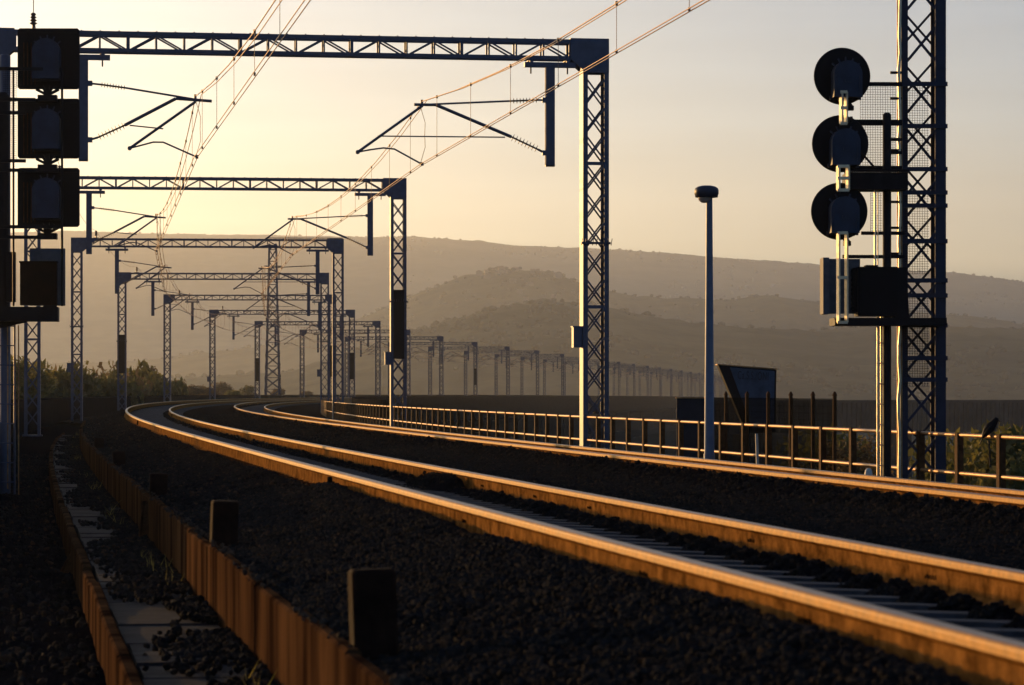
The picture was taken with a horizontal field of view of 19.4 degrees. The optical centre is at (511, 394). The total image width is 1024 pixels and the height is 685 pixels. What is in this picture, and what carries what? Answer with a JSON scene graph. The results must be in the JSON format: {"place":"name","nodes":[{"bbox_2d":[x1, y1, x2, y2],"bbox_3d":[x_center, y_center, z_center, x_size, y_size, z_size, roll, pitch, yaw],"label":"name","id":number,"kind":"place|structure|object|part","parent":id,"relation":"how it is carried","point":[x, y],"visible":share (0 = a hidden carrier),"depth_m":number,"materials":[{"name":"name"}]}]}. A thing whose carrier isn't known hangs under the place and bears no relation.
{"place":"outdoors","nodes":[
{"label":"outdoors","id":0,"kind":"place"},
{"bbox_2d":[0,423,105,684],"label":"service path","id":1,"kind":"structure","parent":0,"point":[38,445],"depth_m":22.52,"materials":[{"name":"grey gravel"}]},
{"bbox_2d":[0,28,79,493],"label":"signal mast","id":2,"kind":"object","parent":1,"relation":"on","point":[48,133],"visible":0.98,"depth_m":44.65,"materials":[{"name":"metal"}]},
{"bbox_2d":[49,433,143,684],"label":"trough edge","id":3,"kind":"object","parent":1,"relation":"on","point":[115,660],"visible":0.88,"depth_m":18.68,"materials":[{"name":"grey concrete"}]},
{"bbox_2d":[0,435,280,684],"bbox_3d":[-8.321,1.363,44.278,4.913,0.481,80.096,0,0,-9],"label":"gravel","id":4,"kind":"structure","parent":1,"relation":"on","point":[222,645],"depth_m":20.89,"materials":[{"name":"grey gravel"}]},
{"bbox_2d":[53,435,255,684],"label":"cable trough","id":5,"kind":"object","parent":1,"relation":"on","point":[138,624],"visible":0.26,"depth_m":16.71,"materials":[{"name":"concrete"}]},
{"bbox_2d":[138,500,147,536],"bbox_3d":[-3.180,1.104,25.952,0.072,0.373,0.094,0,0,31],"label":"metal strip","id":6,"kind":"object","parent":5,"relation":"on","point":[143,528],"visible":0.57,"depth_m":25.96,"materials":[{"name":"metal"}]},
{"bbox_2d":[22,166,407,435],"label":"portal gantry","id":7,"kind":"object","parent":1,"relation":"on","point":[398,314],"visible":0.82,"depth_m":101.77,"materials":[{"name":"grey metal"}]},
{"bbox_2d":[0,13,611,448],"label":"portal gantry","id":8,"kind":"object","parent":1,"relation":"on","point":[580,53],"visible":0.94,"depth_m":61.38,"materials":[{"name":"grey metal"}]},
{"bbox_2d":[53,423,879,614],"bbox_3d":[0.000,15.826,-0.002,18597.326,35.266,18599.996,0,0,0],"label":"ground","id":9,"kind":"structure","parent":0,"point":[653,436],"depth_m":639.12,"materials":[{"name":"brown soil"}]},
{"bbox_2d":[11,355,36,399],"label":"tree","id":10,"kind":"object","parent":9,"relation":"on","point":[21,373],"visible":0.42,"depth_m":150.16,"materials":[{"name":"green plant"}]},
{"bbox_2d":[12,361,58,399],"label":"tree","id":11,"kind":"object","parent":9,"relation":"on","point":[47,383],"visible":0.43,"depth_m":164.66,"materials":[{"name":"green plant"}]},
{"bbox_2d":[16,358,103,397],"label":"tree","id":12,"kind":"object","parent":9,"relation":"on","point":[63,385],"visible":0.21,"depth_m":189.22,"materials":[{"name":"green plant"}]},
{"bbox_2d":[55,362,112,390],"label":"tree","id":13,"kind":"object","parent":9,"relation":"on","point":[101,367],"visible":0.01,"depth_m":229.80,"materials":[{"name":"green plant"}]},
{"bbox_2d":[78,366,143,405],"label":"tree","id":14,"kind":"object","parent":9,"relation":"on","point":[108,389],"visible":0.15,"depth_m":199.41,"materials":[{"name":"green plant"}]},
{"bbox_2d":[102,365,152,395],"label":"tree","id":15,"kind":"object","parent":9,"relation":"on","point":[150,388],"visible":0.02,"depth_m":238.85,"materials":[{"name":"green plant"}]},
{"bbox_2d":[103,359,165,395],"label":"tree","id":16,"kind":"object","parent":9,"relation":"on","point":[145,369],"visible":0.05,"depth_m":250.43,"materials":[{"name":"green plant"}]},
{"bbox_2d":[132,365,159,381],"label":"tree","id":17,"kind":"object","parent":9,"relation":"on","point":[152,369],"visible":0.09,"depth_m":299.11,"materials":[{"name":"green plant"}]},
{"bbox_2d":[144,370,188,396],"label":"tree","id":18,"kind":"object","parent":9,"relation":"on","point":[179,387],"visible":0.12,"depth_m":268.45,"materials":[{"name":"green plant"}]},
{"bbox_2d":[171,379,189,392],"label":"tree","id":19,"kind":"object","parent":9,"relation":"on","point":[183,383],"visible":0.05,"depth_m":330.13,"materials":[{"name":"green plant"}]},
{"bbox_2d":[187,384,206,394],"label":"tree","id":20,"kind":"object","parent":9,"relation":"on","point":[199,390],"visible":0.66,"depth_m":339.23,"materials":[{"name":"green plant"}]},
{"bbox_2d":[201,386,220,394],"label":"tree","id":21,"kind":"object","parent":9,"relation":"on","point":[212,392],"visible":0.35,"depth_m":359.71,"materials":[{"name":"green plant"}]},
{"bbox_2d":[211,381,233,394],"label":"tree","id":22,"kind":"object","parent":9,"relation":"on","point":[223,388],"visible":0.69,"depth_m":499.76,"materials":[{"name":"green plant"}]},
{"bbox_2d":[224,390,242,394],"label":"tree","id":23,"kind":"object","parent":9,"relation":"on","point":[234,392],"visible":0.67,"depth_m":379.47,"materials":[{"name":"green plant"}]},
{"bbox_2d":[239,385,256,394],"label":"tree","id":24,"kind":"object","parent":9,"relation":"on","point":[250,390],"visible":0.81,"depth_m":519.49,"materials":[{"name":"green plant"}]},
{"bbox_2d":[264,244,281,394],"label":"lattice pylon","id":25,"kind":"object","parent":9,"relation":"on","point":[277,351],"visible":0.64,"depth_m":334.45,"materials":[{"name":"metal"}]},
{"bbox_2d":[269,387,285,394],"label":"tree","id":26,"kind":"object","parent":9,"relation":"on","point":[282,391],"visible":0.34,"depth_m":559.49,"materials":[{"name":"green plant"}]},
{"bbox_2d":[299,391,312,394],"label":"tree","id":27,"kind":"object","parent":9,"relation":"on","point":[308,393],"visible":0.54,"depth_m":599.44,"materials":[{"name":"green plant"}]},
{"bbox_2d":[59,395,729,441],"bbox_3d":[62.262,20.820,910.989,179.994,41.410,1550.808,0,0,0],"label":"viaduct","id":28,"kind":"object","parent":9,"relation":"on","point":[656,407],"visible":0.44,"depth_m":498.82,"materials":[{"name":"concrete"}]},
{"bbox_2d":[67,231,344,422],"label":"portal gantry","id":29,"kind":"object","parent":28,"relation":"on","point":[333,246],"visible":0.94,"depth_m":142.11,"materials":[{"name":"grey metal"}]},
{"bbox_2d":[155,0,719,385],"bbox_3d":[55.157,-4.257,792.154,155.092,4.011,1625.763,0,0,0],"label":"overhead wire","id":30,"kind":"object","parent":29,"relation":"hanging from","point":[159,238],"visible":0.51,"depth_m":62.76,"materials":[{"name":"orange metal"}]},
{"bbox_2d":[261,0,723,384],"bbox_3d":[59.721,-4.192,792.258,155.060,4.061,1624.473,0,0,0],"label":"overhead wire","id":31,"kind":"object","parent":29,"relation":"hanging from","point":[558,40],"visible":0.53,"depth_m":54.35,"materials":[{"name":"orange metal"}]},
{"bbox_2d":[116,267,329,412],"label":"portal gantry","id":32,"kind":"object","parent":28,"relation":"on","point":[121,340],"visible":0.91,"depth_m":182.86,"materials":[{"name":"grey metal"}]},
{"bbox_2d":[163,291,335,401],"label":"portal gantry","id":33,"kind":"object","parent":28,"relation":"on","point":[166,298],"visible":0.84,"depth_m":223.73,"materials":[{"name":"grey metal"}]},
{"bbox_2d":[207,306,354,402],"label":"portal gantry","id":34,"kind":"object","parent":28,"relation":"on","point":[350,314],"visible":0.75,"depth_m":264.76,"materials":[{"name":"grey metal"}]},
{"bbox_2d":[33,0,651,371],"bbox_3d":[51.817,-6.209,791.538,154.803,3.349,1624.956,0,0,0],"label":"feeder wire","id":35,"kind":"object","parent":34,"relation":"attached to","point":[181,291],"visible":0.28,"depth_m":197.94,"materials":[{"name":"grey metal"}]},
{"bbox_2d":[11,395,575,436],"bbox_3d":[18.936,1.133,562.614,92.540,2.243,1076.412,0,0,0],"label":"parapet","id":36,"kind":"structure","parent":28,"relation":"on","point":[54,411],"depth_m":159.58,"materials":[{"name":"concrete"}]},
{"bbox_2d":[254,318,380,397],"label":"portal gantry","id":37,"kind":"object","parent":28,"relation":"on","point":[376,324],"visible":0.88,"depth_m":305.68,"materials":[{"name":"grey metal"}]},
{"bbox_2d":[300,328,410,397],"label":"portal gantry","id":38,"kind":"object","parent":28,"relation":"on","point":[304,333],"visible":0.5,"depth_m":346.96,"materials":[{"name":"grey metal"}]},
{"bbox_2d":[344,334,443,396],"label":"portal gantry","id":39,"kind":"object","parent":28,"relation":"on","point":[439,339],"visible":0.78,"depth_m":387.53,"materials":[{"name":"grey metal"}]},
{"bbox_2d":[388,342,477,395],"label":"portal gantry","id":40,"kind":"object","parent":28,"relation":"on","point":[475,370],"visible":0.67,"depth_m":427.95,"materials":[{"name":"grey metal"}]},
{"bbox_2d":[428,345,509,395],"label":"portal gantry","id":41,"kind":"object","parent":28,"relation":"on","point":[506,348],"visible":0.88,"depth_m":469.06,"materials":[{"name":"grey metal"}]},
{"bbox_2d":[464,350,538,394],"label":"portal gantry","id":42,"kind":"object","parent":28,"relation":"on","point":[536,352],"visible":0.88,"depth_m":509.53,"materials":[{"name":"grey metal"}]},
{"bbox_2d":[495,354,563,394],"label":"portal gantry","id":43,"kind":"object","parent":28,"relation":"on","point":[497,355],"visible":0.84,"depth_m":550.71,"materials":[{"name":"grey metal"}]},
{"bbox_2d":[521,356,579,394],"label":"portal gantry","id":44,"kind":"object","parent":28,"relation":"on","point":[540,365],"visible":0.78,"depth_m":591.72,"materials":[{"name":"grey metal"}]},
{"bbox_2d":[83,401,1023,684],"bbox_3d":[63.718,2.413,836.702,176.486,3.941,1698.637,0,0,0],"label":"ballast","id":45,"kind":"structure","parent":28,"relation":"on","point":[314,411],"depth_m":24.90,"materials":[{"name":"gravel"}]},
{"bbox_2d":[112,451,125,464],"bbox_3d":[-4.871,0.985,37.166,0.156,0.570,0.156,-2,1,-12],"label":"stub post","id":46,"kind":"object","parent":45,"relation":"on","point":[118,457],"visible":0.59,"depth_m":37.09,"materials":[{"name":"grey concrete"}]},
{"bbox_2d":[149,473,167,495],"bbox_3d":[-3.148,0.984,26.653,0.156,0.570,0.156,1,1,-9],"label":"stub post","id":47,"kind":"object","parent":45,"relation":"on","point":[158,483],"visible":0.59,"depth_m":26.57,"materials":[{"name":"grey concrete"}]},
{"bbox_2d":[209,500,238,545],"bbox_3d":[-1.760,0.921,18.267,0.156,0.550,0.156,2,1,-12],"label":"stub post","id":48,"kind":"object","parent":45,"relation":"on","point":[224,521],"visible":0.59,"depth_m":18.19,"materials":[{"name":"grey concrete"}]},
{"bbox_2d":[80,420,389,684],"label":"retaining wall","id":49,"kind":"structure","parent":45,"relation":"on","point":[270,628],"depth_m":14.79,"materials":[{"name":"concrete"}]},
{"bbox_2d":[79,432,414,684],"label":"pebbles","id":50,"kind":"object","parent":49,"relation":"on","point":[396,679],"visible":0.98,"depth_m":14.60,"materials":[{"name":"grey gravel"}]},
{"bbox_2d":[347,568,397,660],"bbox_3d":[-0.489,0.897,10.620,0.156,0.560,0.156,-2,-2,-10],"label":"stub post","id":51,"kind":"object","parent":45,"relation":"on","point":[372,605],"visible":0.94,"depth_m":10.55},
{"bbox_2d":[67,424,834,684],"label":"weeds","id":52,"kind":"object","parent":45,"relation":"on","point":[152,563],"visible":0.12,"depth_m":21.50,"materials":[{"name":"green plant"}]},
{"bbox_2d":[124,397,1023,684],"bbox_3d":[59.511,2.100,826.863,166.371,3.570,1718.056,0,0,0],"label":"railway track","id":53,"kind":"structure","parent":45,"relation":"on","point":[972,651],"depth_m":13.62,"materials":[{"name":"metal"}]},
{"bbox_2d":[234,399,1023,508],"bbox_3d":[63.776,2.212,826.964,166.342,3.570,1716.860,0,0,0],"label":"railway track","id":54,"kind":"structure","parent":45,"relation":"on","point":[974,494],"depth_m":32.00,"materials":[{"name":"metal"}]},
{"bbox_2d":[321,397,1023,488],"bbox_3d":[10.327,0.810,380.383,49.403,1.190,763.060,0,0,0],"label":"pipe railing","id":55,"kind":"object","parent":45,"relation":"on","point":[347,410],"visible":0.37,"depth_m":52.47,"materials":[{"name":"metal"}]},
{"bbox_2d":[979,417,1001,444],"bbox_3d":[5.668,0.432,35.557,0.249,0.334,0.163,0,0,-29],"label":"bird","id":56,"kind":"object","parent":55,"relation":"on","point":[990,427],"visible":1,"depth_m":35.51},
{"bbox_2d":[676,397,704,457],"bbox_3d":[3.525,0.790,59.172,0.584,1.489,0.880,0,0,3],"label":"service cabinet","id":57,"kind":"object","parent":45,"relation":"on","point":[690,408],"visible":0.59,"depth_m":58.76,"materials":[{"name":"grey metal"}]},
{"bbox_3d":[3.504,0.756,58.766,0.493,1.256,0.011,0,0,3],"label":"door","id":58,"kind":"part","parent":57,"relation":"part of","materials":[{"name":"paint"}]},
{"bbox_2d":[694,185,718,459],"bbox_3d":[3.108,-0.970,47.807,0.399,4.736,0.388,0,0,-9],"label":"lamp post","id":59,"kind":"object","parent":45,"relation":"on","point":[706,194],"visible":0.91,"depth_m":47.76,"materials":[{"name":"grey metal"}]},
{"bbox_2d":[715,364,776,432],"bbox_3d":[4.759,0.075,60.904,1.211,1.389,1.000,0,0,2],"label":"sign box","id":60,"kind":"object","parent":45,"relation":"on","point":[754,382],"visible":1,"depth_m":60.43,"materials":[{"name":"metal"}]},
{"bbox_2d":[755,434,758,463],"bbox_3d":[3.693,0.981,45.328,0.089,0.781,0.060,0,0,0],"label":"standpipe","id":61,"kind":"object","parent":45,"relation":"on","point":[757,449],"visible":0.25,"depth_m":45.31,"materials":[{"name":"grey metal"}]},
{"bbox_2d":[714,391,836,471],"bbox_3d":[3.958,0.650,46.681,0.082,1.411,8.150,0,0,-9],"label":"fence","id":62,"kind":"object","parent":45,"relation":"on","point":[721,409],"visible":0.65,"depth_m":45.84,"materials":[{"name":"metal"}]},
{"bbox_2d":[865,468,872,474],"bbox_3d":[4.494,1.152,37.783,0.100,0.460,0.098,0,0,0],"label":"marker stub","id":63,"kind":"object","parent":45,"relation":"on","point":[868,471],"visible":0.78,"depth_m":37.75,"materials":[{"name":"beige paint"}]},
{"bbox_2d":[811,0,947,482],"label":"signal mast","id":64,"kind":"object","parent":45,"relation":"on","point":[839,210],"visible":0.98,"depth_m":38.12,"materials":[{"name":"grey metal"}]},
{"bbox_2d":[543,358,599,394],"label":"portal gantry","id":65,"kind":"object","parent":28,"relation":"on","point":[565,360],"visible":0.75,"depth_m":632.83,"materials":[{"name":"grey metal"}]},
{"bbox_2d":[563,360,620,395],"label":"portal gantry","id":66,"kind":"object","parent":28,"relation":"on","point":[614,363],"visible":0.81,"depth_m":672.58,"materials":[{"name":"grey metal"}]},
{"bbox_2d":[588,364,634,395],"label":"portal gantry","id":67,"kind":"object","parent":28,"relation":"on","point":[633,365],"visible":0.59,"depth_m":713.32,"materials":[{"name":"grey metal"}]},
{"bbox_2d":[598,366,648,395],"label":"portal gantry","id":68,"kind":"object","parent":28,"relation":"on","point":[630,373],"visible":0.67,"depth_m":753.65,"materials":[{"name":"grey metal"}]},
{"bbox_2d":[613,367,660,395],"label":"portal gantry","id":69,"kind":"object","parent":28,"relation":"on","point":[659,368],"visible":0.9,"depth_m":794.57,"materials":[{"name":"grey metal"}]},
{"bbox_2d":[626,368,672,395],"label":"portal gantry","id":70,"kind":"object","parent":28,"relation":"on","point":[670,370],"visible":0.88,"depth_m":835.49,"materials":[{"name":"grey metal"}]},
{"bbox_2d":[639,370,682,396],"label":"portal gantry","id":71,"kind":"object","parent":28,"relation":"on","point":[681,371],"visible":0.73,"depth_m":876.06,"materials":[{"name":"grey metal"}]},
{"bbox_2d":[650,372,691,396],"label":"portal gantry","id":72,"kind":"object","parent":28,"relation":"on","point":[690,373],"visible":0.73,"depth_m":916.96,"materials":[{"name":"grey metal"}]},
{"bbox_2d":[660,373,700,396],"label":"portal gantry","id":73,"kind":"object","parent":28,"relation":"on","point":[684,380],"visible":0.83,"depth_m":957.59,"materials":[{"name":"grey metal"}]},
{"bbox_2d":[671,374,704,395],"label":"portal gantry","id":74,"kind":"object","parent":28,"relation":"on","point":[676,375],"visible":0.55,"depth_m":998.97,"materials":[{"name":"grey metal"}]},
{"bbox_2d":[679,375,715,396],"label":"portal gantry","id":75,"kind":"object","parent":28,"relation":"on","point":[703,376],"visible":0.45,"depth_m":1038.76,"materials":[{"name":"grey metal"}]},
{"bbox_2d":[687,376,722,396],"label":"portal gantry","id":76,"kind":"object","parent":28,"relation":"on","point":[715,381],"visible":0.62,"depth_m":1079.60,"materials":[{"name":"grey metal"}]},
{"bbox_2d":[694,378,728,396],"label":"portal gantry","id":77,"kind":"object","parent":28,"relation":"on","point":[695,388],"visible":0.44,"depth_m":1121.78,"materials":[{"name":"grey metal"}]},
{"bbox_2d":[701,378,723,396],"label":"portal gantry","id":78,"kind":"object","parent":28,"relation":"on","point":[702,386],"visible":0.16,"depth_m":1162.46,"materials":[{"name":"grey metal"}]},
{"bbox_2d":[719,381,724,396],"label":"portal gantry","id":79,"kind":"object","parent":28,"relation":"on","point":[720,388],"visible":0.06,"depth_m":1284.66,"materials":[{"name":"grey metal"}]},
{"bbox_2d":[775,426,876,473],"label":"bush","id":80,"kind":"object","parent":9,"relation":"on","point":[840,438],"visible":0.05,"depth_m":74.93,"materials":[{"name":"green plant"}]},
{"bbox_2d":[815,433,893,475],"bbox_3d":[7.039,1.472,61.899,1.727,1.381,1.786,0,0,6],"label":"bush","id":81,"kind":"object","parent":9,"relation":"on","point":[845,468],"visible":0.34,"depth_m":61.92,"materials":[{"name":"green plant"}]},
{"bbox_2d":[729,400,1023,478],"bbox_3d":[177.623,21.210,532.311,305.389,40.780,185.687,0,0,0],"label":"wall","id":82,"kind":"structure","parent":9,"relation":"on","point":[965,415],"depth_m":460.34,"materials":[{"name":"concrete"}]},
{"bbox_2d":[909,427,976,480],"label":"bush","id":83,"kind":"object","parent":9,"relation":"on","point":[947,444],"visible":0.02,"depth_m":80.06,"materials":[{"name":"green plant"}]},
{"bbox_2d":[908,428,1002,484],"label":"bush","id":84,"kind":"object","parent":9,"relation":"on","point":[912,453],"visible":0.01,"depth_m":65.65,"materials":[{"name":"green plant"}]},
{"bbox_2d":[909,420,1023,489],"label":"bush","id":85,"kind":"object","parent":9,"relation":"on","point":[986,463],"visible":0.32,"depth_m":57.98,"materials":[{"name":"green plant"}]},
{"bbox_2d":[0,0,1023,281],"label":"sky","id":86,"kind":"structure","parent":0,"point":[725,96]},
{"bbox_2d":[11,231,1023,477],"bbox_3d":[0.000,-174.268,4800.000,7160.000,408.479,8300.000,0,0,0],"label":"hills","id":87,"kind":"structure","parent":0,"point":[797,341],"depth_m":3653.47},
{"bbox_2d":[476,270,482,275],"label":"village house","id":88,"kind":"structure","parent":87,"relation":"on","point":[479,272],"depth_m":3673.00,"materials":[{"name":"brown ceramic"}]},
{"bbox_2d":[483,274,490,278],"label":"village house","id":89,"kind":"structure","parent":87,"relation":"on","point":[486,276],"depth_m":3610.98,"materials":[{"name":"brown ceramic"}]},
{"bbox_2d":[31,229,1023,452],"bbox_3d":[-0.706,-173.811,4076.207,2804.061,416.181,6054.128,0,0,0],"label":"hill woods","id":90,"kind":"object","parent":87,"relation":"on","point":[812,377],"visible":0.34,"depth_m":2274.91,"materials":[{"name":"green plant"}]},
{"bbox_2d":[526,282,533,285],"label":"village house","id":91,"kind":"structure","parent":87,"relation":"on","point":[530,283],"depth_m":3553.52,"materials":[{"name":"brown ceramic"}]},
{"bbox_2d":[553,271,561,277],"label":"village house","id":92,"kind":"structure","parent":87,"relation":"on","point":[557,274],"depth_m":3686.18,"materials":[{"name":"brown ceramic"}]}
]}

